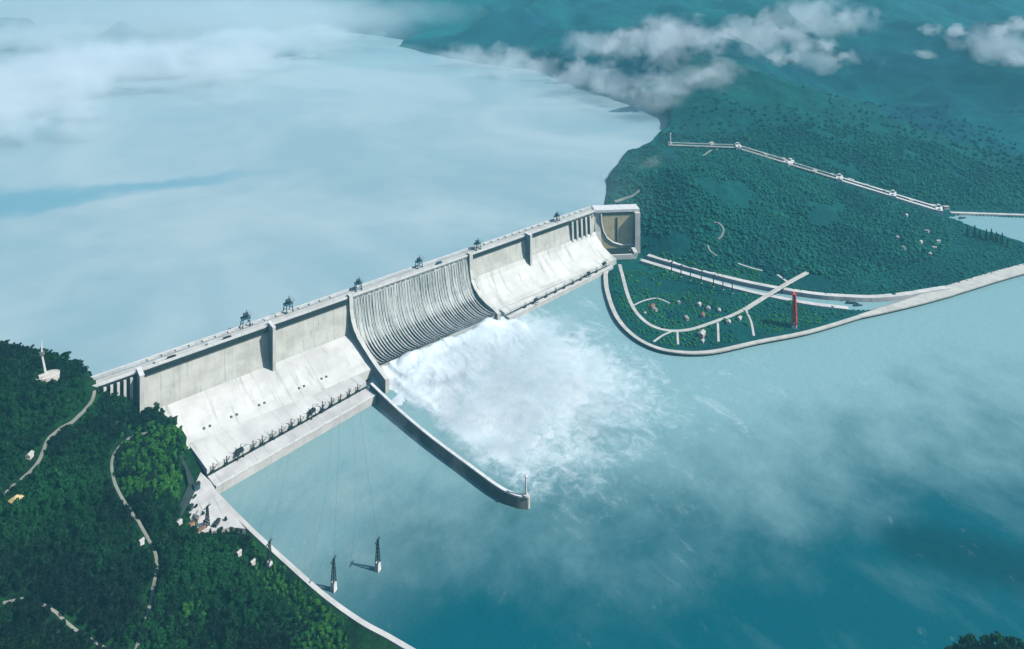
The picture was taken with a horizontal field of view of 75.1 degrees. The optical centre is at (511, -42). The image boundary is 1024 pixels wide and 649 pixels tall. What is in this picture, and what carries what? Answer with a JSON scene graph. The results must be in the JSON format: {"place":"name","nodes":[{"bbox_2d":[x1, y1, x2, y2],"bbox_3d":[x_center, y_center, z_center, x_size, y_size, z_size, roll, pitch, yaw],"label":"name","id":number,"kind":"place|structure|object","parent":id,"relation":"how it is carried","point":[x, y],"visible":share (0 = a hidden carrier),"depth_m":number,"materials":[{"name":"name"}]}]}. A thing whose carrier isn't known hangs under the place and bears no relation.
{"place":"outdoors","nodes":[
{"label":"outdoors","id":0,"kind":"place"},
{"bbox_2d":[3,390,95,494],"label":"hill road","id":1,"kind":"structure","parent":0,"point":[80,414],"depth_m":1494.75,"materials":[{"name":"concrete"}]},
{"bbox_2d":[42,603,108,648],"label":"track","id":2,"kind":"structure","parent":0,"point":[69,624],"depth_m":1124.64,"materials":[{"name":"concrete"}]},
{"bbox_2d":[110,432,157,648],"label":"shore road","id":3,"kind":"structure","parent":0,"point":[146,535],"depth_m":1348.61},
{"bbox_2d":[0,351,399,648],"bbox_3d":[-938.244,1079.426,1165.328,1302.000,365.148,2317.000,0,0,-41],"label":"hillside","id":4,"kind":"structure","parent":0,"point":[359,636],"depth_m":1290.73,"materials":[{"name":"plant"}]},
{"bbox_2d":[3,611,12,621],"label":"tree","id":5,"kind":"object","parent":4,"relation":"on","point":[8,615],"visible":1,"depth_m":1092.50,"materials":[{"name":"green plant"}]},
{"bbox_2d":[6,601,13,611],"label":"tree","id":6,"kind":"object","parent":4,"relation":"on","point":[10,604],"visible":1,"depth_m":1108.09,"materials":[{"name":"green plant"}]},
{"bbox_2d":[10,569,21,581],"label":"tree","id":7,"kind":"object","parent":4,"relation":"on","point":[17,573],"visible":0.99,"depth_m":1151.97,"materials":[{"name":"green plant"}]},
{"bbox_2d":[8,494,23,504],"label":"pavilion","id":8,"kind":"structure","parent":4,"relation":"on","point":[13,499],"depth_m":1316.82,"materials":[{"name":"paint"}]},
{"bbox_2d":[13,597,21,606],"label":"tree","id":9,"kind":"object","parent":4,"relation":"on","point":[17,602],"visible":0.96,"depth_m":1114.44,"materials":[{"name":"green plant"}]},
{"bbox_2d":[25,450,34,459],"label":"cottage","id":10,"kind":"structure","parent":4,"relation":"on","point":[29,455],"depth_m":1422.14,"materials":[{"name":"paint"}]},
{"bbox_2d":[35,601,44,608],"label":"tree","id":11,"kind":"object","parent":4,"relation":"on","point":[40,605],"visible":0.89,"depth_m":1122.47,"materials":[{"name":"green plant"}]},
{"bbox_2d":[39,604,50,623],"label":"tree","id":12,"kind":"object","parent":4,"relation":"on","point":[46,610],"visible":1,"depth_m":1110.76,"materials":[{"name":"green plant"}]},
{"bbox_2d":[36,369,59,381],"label":"lookout terrace","id":13,"kind":"structure","parent":4,"relation":"on","point":[54,374],"depth_m":1615.36,"materials":[{"name":"paint"}]},
{"bbox_2d":[38,341,47,374],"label":"memorial mast","id":14,"kind":"object","parent":13,"relation":"on","point":[41,353],"visible":1,"depth_m":1615.88,"materials":[{"name":"concrete"}]},
{"bbox_2d":[58,619,66,627],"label":"tree","id":15,"kind":"object","parent":4,"relation":"on","point":[62,623],"visible":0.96,"depth_m":1114.64,"materials":[{"name":"green plant"}]},
{"bbox_2d":[60,601,72,614],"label":"tree","id":16,"kind":"object","parent":4,"relation":"on","point":[67,606],"visible":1,"depth_m":1133.11,"materials":[{"name":"green plant"}]},
{"bbox_2d":[76,629,84,637],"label":"tree","id":17,"kind":"object","parent":4,"relation":"on","point":[80,631],"visible":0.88,"depth_m":1108.02,"materials":[{"name":"green plant"}]},
{"bbox_2d":[100,620,114,643],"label":"tree","id":18,"kind":"object","parent":4,"relation":"on","point":[107,631],"visible":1,"depth_m":1114.04,"materials":[{"name":"green plant"}]},
{"bbox_2d":[104,588,121,609],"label":"tree","id":19,"kind":"object","parent":4,"relation":"on","point":[111,597],"visible":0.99,"depth_m":1162.07,"materials":[{"name":"green plant"}]},
{"bbox_2d":[126,619,134,636],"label":"tree","id":20,"kind":"object","parent":4,"relation":"on","point":[131,626],"visible":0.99,"depth_m":1132.31,"materials":[{"name":"green plant"}]},
{"bbox_2d":[132,600,145,614],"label":"tree","id":21,"kind":"object","parent":4,"relation":"on","point":[140,606],"visible":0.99,"depth_m":1176.51,"materials":[{"name":"green plant"}]},
{"bbox_2d":[140,621,150,635],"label":"tree","id":22,"kind":"object","parent":4,"relation":"on","point":[145,627],"visible":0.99,"depth_m":1130.63,"materials":[{"name":"green plant"}]},
{"bbox_2d":[145,617,154,633],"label":"tree","id":23,"kind":"object","parent":4,"relation":"on","point":[150,622],"visible":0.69,"depth_m":1146.84,"materials":[{"name":"green plant"}]},
{"bbox_2d":[148,610,154,619],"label":"tree","id":24,"kind":"object","parent":4,"relation":"on","point":[151,615],"visible":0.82,"depth_m":1163.70,"materials":[{"name":"green plant"}]},
{"bbox_2d":[150,629,160,643],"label":"tree","id":25,"kind":"object","parent":4,"relation":"on","point":[154,634],"visible":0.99,"depth_m":1129.30,"materials":[{"name":"green plant"}]},
{"bbox_2d":[152,612,163,623],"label":"tree","id":26,"kind":"object","parent":4,"relation":"on","point":[156,618],"visible":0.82,"depth_m":1164.41,"materials":[{"name":"green plant"}]},
{"bbox_2d":[151,604,164,614],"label":"tree","id":27,"kind":"object","parent":4,"relation":"on","point":[156,609],"visible":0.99,"depth_m":1176.11,"materials":[{"name":"green plant"}]},
{"bbox_2d":[156,626,166,636],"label":"tree","id":28,"kind":"object","parent":4,"relation":"on","point":[160,629],"visible":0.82,"depth_m":1141.13,"materials":[{"name":"green plant"}]},
{"bbox_2d":[165,606,172,618],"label":"tree","id":29,"kind":"object","parent":4,"relation":"on","point":[167,612],"visible":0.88,"depth_m":1181.35,"materials":[{"name":"green plant"}]},
{"bbox_2d":[164,618,175,629],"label":"tree","id":30,"kind":"object","parent":4,"relation":"on","point":[169,623],"visible":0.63,"depth_m":1157.56,"materials":[{"name":"green plant"}]},
{"bbox_2d":[167,624,174,637],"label":"tree","id":31,"kind":"object","parent":4,"relation":"on","point":[170,631],"visible":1,"depth_m":1142.28,"materials":[{"name":"green plant"}]},
{"bbox_2d":[167,613,174,621],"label":"tree","id":32,"kind":"object","parent":4,"relation":"on","point":[170,616],"visible":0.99,"depth_m":1165.94,"materials":[{"name":"green plant"}]},
{"bbox_2d":[0,339,349,648],"bbox_3d":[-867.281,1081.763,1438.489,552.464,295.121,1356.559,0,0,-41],"label":"woods","id":33,"kind":"object","parent":4,"relation":"on","point":[199,547],"visible":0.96,"depth_m":1330.23,"materials":[{"name":"green plant"}]},
{"bbox_2d":[175,518,182,526],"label":"shed","id":34,"kind":"structure","parent":4,"relation":"on","point":[179,522],"depth_m":1412.60,"materials":[{"name":"white paint"}]},
{"bbox_2d":[179,626,183,636],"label":"tree","id":35,"kind":"object","parent":4,"relation":"on","point":[181,631],"visible":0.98,"depth_m":1155.75,"materials":[{"name":"green plant"}]},
{"bbox_2d":[182,608,188,616],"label":"tree","id":36,"kind":"object","parent":4,"relation":"on","point":[185,611],"visible":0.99,"depth_m":1184.94,"materials":[{"name":"green plant"}]},
{"bbox_2d":[182,619,194,633],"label":"tree","id":37,"kind":"object","parent":4,"relation":"on","point":[187,625],"visible":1,"depth_m":1160.99,"materials":[{"name":"green plant"}]},
{"bbox_2d":[188,612,197,623],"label":"tree","id":38,"kind":"object","parent":4,"relation":"on","point":[193,616],"visible":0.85,"depth_m":1178.68,"materials":[{"name":"green plant"}]},
{"bbox_2d":[195,612,203,625],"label":"tree","id":39,"kind":"object","parent":4,"relation":"on","point":[200,617],"visible":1,"depth_m":1174.41,"materials":[{"name":"green plant"}]},
{"bbox_2d":[204,622,210,633],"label":"tree","id":40,"kind":"object","parent":4,"relation":"on","point":[207,626],"visible":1,"depth_m":1171.93,"materials":[{"name":"green plant"}]},
{"bbox_2d":[189,472,245,533],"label":"quay yard","id":41,"kind":"structure","parent":4,"relation":"on","point":[206,493],"depth_m":1476.35,"materials":[{"name":"concrete"}]},
{"bbox_2d":[179,456,193,515],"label":"retaining wall","id":42,"kind":"structure","parent":41,"relation":"on","point":[187,497],"depth_m":1514.42,"materials":[{"name":"concrete"}]},
{"bbox_2d":[188,503,193,510],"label":"shed","id":43,"kind":"structure","parent":41,"relation":"on","point":[190,506],"depth_m":1471.79,"materials":[{"name":"metal"}]},
{"bbox_2d":[189,518,197,526],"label":"shed","id":44,"kind":"structure","parent":41,"relation":"on","point":[194,521],"depth_m":1432.25,"materials":[{"name":"paint"}]},
{"bbox_2d":[192,481,200,491],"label":"shed","id":45,"kind":"structure","parent":41,"relation":"on","point":[196,486],"depth_m":1526.58,"materials":[{"name":"blue metal"}]},
{"bbox_2d":[195,510,200,519],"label":"shed","id":46,"kind":"structure","parent":41,"relation":"on","point":[197,514],"depth_m":1449.91,"materials":[{"name":"paint"}]},
{"bbox_2d":[198,524,206,532],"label":"shed","id":47,"kind":"structure","parent":41,"relation":"on","point":[203,528],"depth_m":1416.32,"materials":[{"name":"paint"}]},
{"bbox_2d":[203,502,210,529],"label":"pylon","id":48,"kind":"object","parent":41,"relation":"on","point":[207,516],"visible":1,"depth_m":1426.33,"materials":[{"name":"metal"}]},
{"bbox_2d":[212,518,220,527],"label":"shed","id":49,"kind":"structure","parent":41,"relation":"on","point":[215,524],"depth_m":1431.78,"materials":[{"name":"concrete"}]},
{"bbox_2d":[222,632,230,648],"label":"tree","id":50,"kind":"object","parent":4,"relation":"on","point":[227,635],"visible":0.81,"depth_m":1157.27,"materials":[{"name":"green plant"}]},
{"bbox_2d":[119,420,347,648],"bbox_3d":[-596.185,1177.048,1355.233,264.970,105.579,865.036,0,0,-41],"label":"thicket","id":51,"kind":"object","parent":4,"relation":"on","point":[154,449],"visible":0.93,"depth_m":1477.90,"materials":[{"name":"green plant"}]},
{"bbox_2d":[249,624,255,635],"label":"tree","id":52,"kind":"object","parent":4,"relation":"on","point":[251,630],"visible":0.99,"depth_m":1182.94,"materials":[{"name":"green plant"}]},
{"bbox_2d":[250,558,255,566],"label":"cottage","id":53,"kind":"structure","parent":4,"relation":"on","point":[252,562],"depth_m":1343.81,"materials":[{"name":"paint"}]},
{"bbox_2d":[266,539,272,567],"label":"pylon","id":54,"kind":"object","parent":4,"relation":"on","point":[269,562],"visible":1,"depth_m":1345.82,"materials":[{"name":"metal"}]},
{"bbox_2d":[218,493,414,648],"bbox_3d":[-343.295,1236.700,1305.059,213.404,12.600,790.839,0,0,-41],"label":"embankment","id":55,"kind":"structure","parent":4,"relation":"on","point":[390,638],"depth_m":1295.33,"materials":[{"name":"concrete"}]},
{"bbox_2d":[0,31,668,375],"bbox_3d":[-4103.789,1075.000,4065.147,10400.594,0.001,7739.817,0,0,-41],"label":"reservoir","id":56,"kind":"object","parent":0,"point":[156,201],"visible":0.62,"depth_m":3346.29,"materials":[{"name":"liquid"}]},
{"bbox_2d":[0,0,1023,155],"bbox_3d":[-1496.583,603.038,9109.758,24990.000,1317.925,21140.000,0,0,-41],"label":"mountains","id":57,"kind":"structure","parent":0,"point":[964,58],"depth_m":6771.50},
{"bbox_2d":[662,74,1023,182],"bbox_3d":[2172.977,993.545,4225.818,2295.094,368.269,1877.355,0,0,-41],"label":"forest","id":58,"kind":"object","parent":57,"relation":"on","point":[937,143],"visible":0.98,"depth_m":3902.15,"materials":[{"name":"green plant"}]},
{"bbox_2d":[220,215,1023,648],"bbox_3d":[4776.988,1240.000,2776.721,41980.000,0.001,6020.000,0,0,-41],"label":"river","id":59,"kind":"structure","parent":0,"point":[856,485],"depth_m":1527.38,"materials":[{"name":"liquid"}]},
{"bbox_2d":[188,375,375,493],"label":"powerhouse","id":60,"kind":"structure","parent":59,"relation":"in","point":[214,449],"depth_m":1699.85,"materials":[{"name":"concrete"}]},
{"bbox_2d":[235,444,247,460],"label":"quay crane","id":61,"kind":"object","parent":60,"relation":"on","point":[239,450],"visible":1,"depth_m":1623.76,"materials":[{"name":"paint"}]},
{"bbox_2d":[288,419,294,430],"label":"deck hoist","id":62,"kind":"object","parent":60,"relation":"on","point":[291,427],"visible":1,"depth_m":1725.08,"materials":[{"name":"paint"}]},
{"bbox_2d":[307,404,316,419],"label":"quay crane","id":63,"kind":"object","parent":60,"relation":"on","point":[312,410],"visible":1,"depth_m":1766.13,"materials":[{"name":"paint"}]},
{"bbox_2d":[330,556,336,592],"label":"pylon","id":64,"kind":"object","parent":59,"relation":"in","point":[333,587],"visible":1,"depth_m":1305.86,"materials":[{"name":"metal"}]},
{"bbox_2d":[374,537,380,572],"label":"pylon","id":65,"kind":"object","parent":59,"relation":"in","point":[377,568],"visible":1,"depth_m":1349.12,"materials":[{"name":"metal"}]},
{"bbox_2d":[370,383,529,509],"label":"guide wall","id":66,"kind":"structure","parent":59,"relation":"in","point":[394,411],"depth_m":1637.93,"materials":[{"name":"concrete"}]},
{"bbox_2d":[523,475,528,497],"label":"beacon","id":67,"kind":"object","parent":66,"relation":"on","point":[525,494],"visible":1,"depth_m":1504.56,"materials":[{"name":"concrete"}]},
{"bbox_2d":[366,316,591,447],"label":"foam","id":68,"kind":"object","parent":59,"relation":"on","point":[491,377],"visible":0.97,"depth_m":1953.24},
{"bbox_2d":[500,265,612,319],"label":"powerhouse","id":69,"kind":"structure","parent":59,"relation":"in","point":[516,310],"depth_m":2413.76,"materials":[{"name":"concrete"}]},
{"bbox_2d":[592,204,639,259],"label":"ship lift","id":70,"kind":"object","parent":59,"relation":"in","point":[617,229],"visible":0.92,"depth_m":2802.20,"materials":[{"name":"beige concrete"}]},
{"bbox_2d":[614,190,639,201],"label":"ridge track","id":71,"kind":"structure","parent":0,"point":[627,197],"depth_m":3002.04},
{"bbox_2d":[633,298,669,305],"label":"garden path","id":72,"kind":"structure","parent":0,"point":[649,299],"depth_m":2393.76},
{"bbox_2d":[653,332,670,341],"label":"garden path","id":73,"kind":"structure","parent":0,"point":[659,337],"depth_m":2167.02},
{"bbox_2d":[618,264,744,331],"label":"loop road","id":74,"kind":"structure","parent":0,"point":[656,327],"depth_m":2279.50,"materials":[{"name":"concrete"}]},
{"bbox_2d":[717,323,719,341],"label":"garden path","id":75,"kind":"structure","parent":0,"point":[718,338],"depth_m":2181.36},
{"bbox_2d":[713,222,724,239],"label":"hill track","id":76,"kind":"structure","parent":0,"point":[722,234],"depth_m":2823.27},
{"bbox_2d":[746,311,754,335],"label":"garden path","id":77,"kind":"structure","parent":0,"point":[751,323],"depth_m":2240.28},
{"bbox_2d":[738,263,762,270],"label":"hill track","id":78,"kind":"structure","parent":0,"point":[749,267],"depth_m":2615.39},
{"bbox_2d":[604,51,1023,355],"bbox_3d":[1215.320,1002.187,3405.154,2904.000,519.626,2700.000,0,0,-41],"label":"peninsula ground","id":79,"kind":"structure","parent":0,"point":[672,95],"depth_m":3023.33,"materials":[{"name":"plant"}]},
{"bbox_2d":[91,206,615,448],"bbox_3d":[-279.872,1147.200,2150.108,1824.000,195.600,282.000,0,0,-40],"label":"dam","id":80,"kind":"structure","parent":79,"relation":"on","point":[200,388],"depth_m":2033.09,"materials":[{"name":"concrete"}]},
{"bbox_2d":[240,311,251,328],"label":"gantry crane","id":81,"kind":"object","parent":80,"relation":"on","point":[246,316],"visible":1,"depth_m":1916.95,"materials":[{"name":"blue metal"}]},
{"bbox_2d":[283,297,294,313],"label":"gantry crane","id":82,"kind":"object","parent":80,"relation":"on","point":[288,302],"visible":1,"depth_m":1995.02,"materials":[{"name":"blue metal"}]},
{"bbox_2d":[354,277,362,291],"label":"gantry crane","id":83,"kind":"object","parent":80,"relation":"on","point":[358,282],"visible":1,"depth_m":2126.65,"materials":[{"name":"blue metal"}]},
{"bbox_2d":[415,256,423,268],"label":"gantry crane","id":84,"kind":"object","parent":80,"relation":"on","point":[419,260],"visible":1,"depth_m":2280.67,"materials":[{"name":"blue metal"}]},
{"bbox_2d":[473,239,480,250],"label":"gantry crane","id":85,"kind":"object","parent":80,"relation":"on","point":[477,242],"visible":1,"depth_m":2420.92,"materials":[{"name":"blue metal"}]},
{"bbox_2d":[698,329,705,337],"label":"house","id":86,"kind":"structure","parent":79,"relation":"on","point":[702,333],"depth_m":2161.42,"materials":[{"name":"white paint"}]},
{"bbox_2d":[611,252,821,347],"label":"shrubbery","id":87,"kind":"object","parent":79,"relation":"on","point":[708,302],"visible":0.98,"depth_m":2334.13,"materials":[{"name":"green plant"}]},
{"bbox_2d":[603,271,860,354],"bbox_3d":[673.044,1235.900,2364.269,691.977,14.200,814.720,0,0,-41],"label":"embankment","id":88,"kind":"structure","parent":79,"relation":"on","point":[705,352],"depth_m":2166.06,"materials":[{"name":"concrete"}]},
{"bbox_2d":[641,259,848,310],"bbox_3d":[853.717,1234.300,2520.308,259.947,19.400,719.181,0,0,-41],"label":"canal wall","id":89,"kind":"structure","parent":79,"relation":"on","point":[749,291],"depth_m":2459.77,"materials":[{"name":"concrete"}]},
{"bbox_2d":[742,271,808,310],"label":"road bridge","id":90,"kind":"structure","parent":79,"relation":"on","point":[773,291],"depth_m":2444.85,"materials":[{"name":"white paint"}]},
{"bbox_2d":[791,292,796,328],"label":"lattice tower","id":91,"kind":"structure","parent":79,"relation":"on","point":[794,311],"depth_m":2217.12,"materials":[{"name":"metal"}]},
{"bbox_2d":[647,254,949,301],"bbox_3d":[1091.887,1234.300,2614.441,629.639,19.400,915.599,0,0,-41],"label":"canal wall","id":92,"kind":"structure","parent":79,"relation":"on","point":[838,297],"depth_m":2457.32,"materials":[{"name":"concrete"}]},
{"bbox_2d":[668,142,942,214],"bbox_3d":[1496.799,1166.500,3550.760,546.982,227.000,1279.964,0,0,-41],"label":"ship lock","id":93,"kind":"object","parent":79,"relation":"on","point":[937,208],"visible":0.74,"depth_m":3437.12,"materials":[{"name":"concrete"}]},
{"bbox_2d":[609,121,1023,333],"bbox_3d":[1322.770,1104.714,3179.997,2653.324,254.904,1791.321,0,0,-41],"label":"woodland","id":94,"kind":"object","parent":79,"relation":"on","point":[665,166],"visible":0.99,"depth_m":3062.71,"materials":[{"name":"green plant"}]},
{"bbox_2d":[858,263,1023,317],"bbox_3d":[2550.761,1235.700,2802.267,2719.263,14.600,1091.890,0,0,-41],"label":"embankment","id":95,"kind":"structure","parent":79,"relation":"on","point":[956,288],"depth_m":2465.26,"materials":[{"name":"concrete"}]},
{"bbox_2d":[971,225,977,237],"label":"conifer","id":96,"kind":"object","parent":79,"relation":"on","point":[974,233],"visible":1,"depth_m":2923.19,"materials":[{"name":"green plant"}]},
{"bbox_2d":[949,211,1023,216],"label":"approach wall","id":97,"kind":"structure","parent":79,"relation":"on","point":[985,214],"depth_m":3213.48,"materials":[{"name":"concrete"}]},
{"bbox_2d":[989,228,994,240],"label":"conifer","id":98,"kind":"object","parent":79,"relation":"on","point":[991,237],"visible":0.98,"depth_m":2897.60,"materials":[{"name":"green plant"}]},
{"bbox_2d":[944,643,1013,648],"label":"headland","id":99,"kind":"structure","parent":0,"point":[970,647],"depth_m":1150.21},
{"bbox_2d":[958,636,965,644],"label":"tree","id":100,"kind":"object","parent":99,"relation":"on","point":[962,640],"visible":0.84,"depth_m":1167.61,"materials":[{"name":"green plant"}]},
{"bbox_2d":[963,633,971,645],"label":"tree","id":101,"kind":"object","parent":99,"relation":"on","point":[966,637],"visible":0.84,"depth_m":1173.36,"materials":[{"name":"green plant"}]},
{"bbox_2d":[968,633,975,642],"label":"tree","id":102,"kind":"object","parent":99,"relation":"on","point":[971,638],"visible":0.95,"depth_m":1161.13,"materials":[{"name":"green plant"}]},
{"bbox_2d":[971,641,979,648],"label":"tree","id":103,"kind":"object","parent":99,"relation":"on","point":[975,643],"visible":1,"depth_m":1138.48,"materials":[{"name":"green plant"}]},
{"bbox_2d":[979,636,986,648],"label":"tree","id":104,"kind":"object","parent":99,"relation":"on","point":[982,642],"visible":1,"depth_m":1134.68,"materials":[{"name":"green plant"}]},
{"bbox_2d":[985,635,993,645],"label":"tree","id":105,"kind":"object","parent":99,"relation":"on","point":[988,641],"visible":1,"depth_m":1137.38,"materials":[{"name":"green plant"}]},
{"bbox_2d":[996,640,1005,648],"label":"tree","id":106,"kind":"object","parent":99,"relation":"on","point":[1001,643],"visible":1,"depth_m":1112.42,"materials":[{"name":"green plant"}]},
{"bbox_2d":[1002,636,1011,647],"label":"tree","id":107,"kind":"object","parent":99,"relation":"on","point":[1007,638],"visible":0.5,"depth_m":1145.28,"materials":[{"name":"green plant"}]},
{"bbox_2d":[1008,635,1017,648],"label":"tree","id":108,"kind":"object","parent":99,"relation":"on","point":[1012,642],"visible":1,"depth_m":1120.00,"materials":[{"name":"green plant"}]},
{"bbox_2d":[1016,640,1023,648],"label":"tree","id":109,"kind":"object","parent":99,"relation":"on","point":[1020,644],"visible":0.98,"depth_m":1118.43,"materials":[{"name":"green plant"}]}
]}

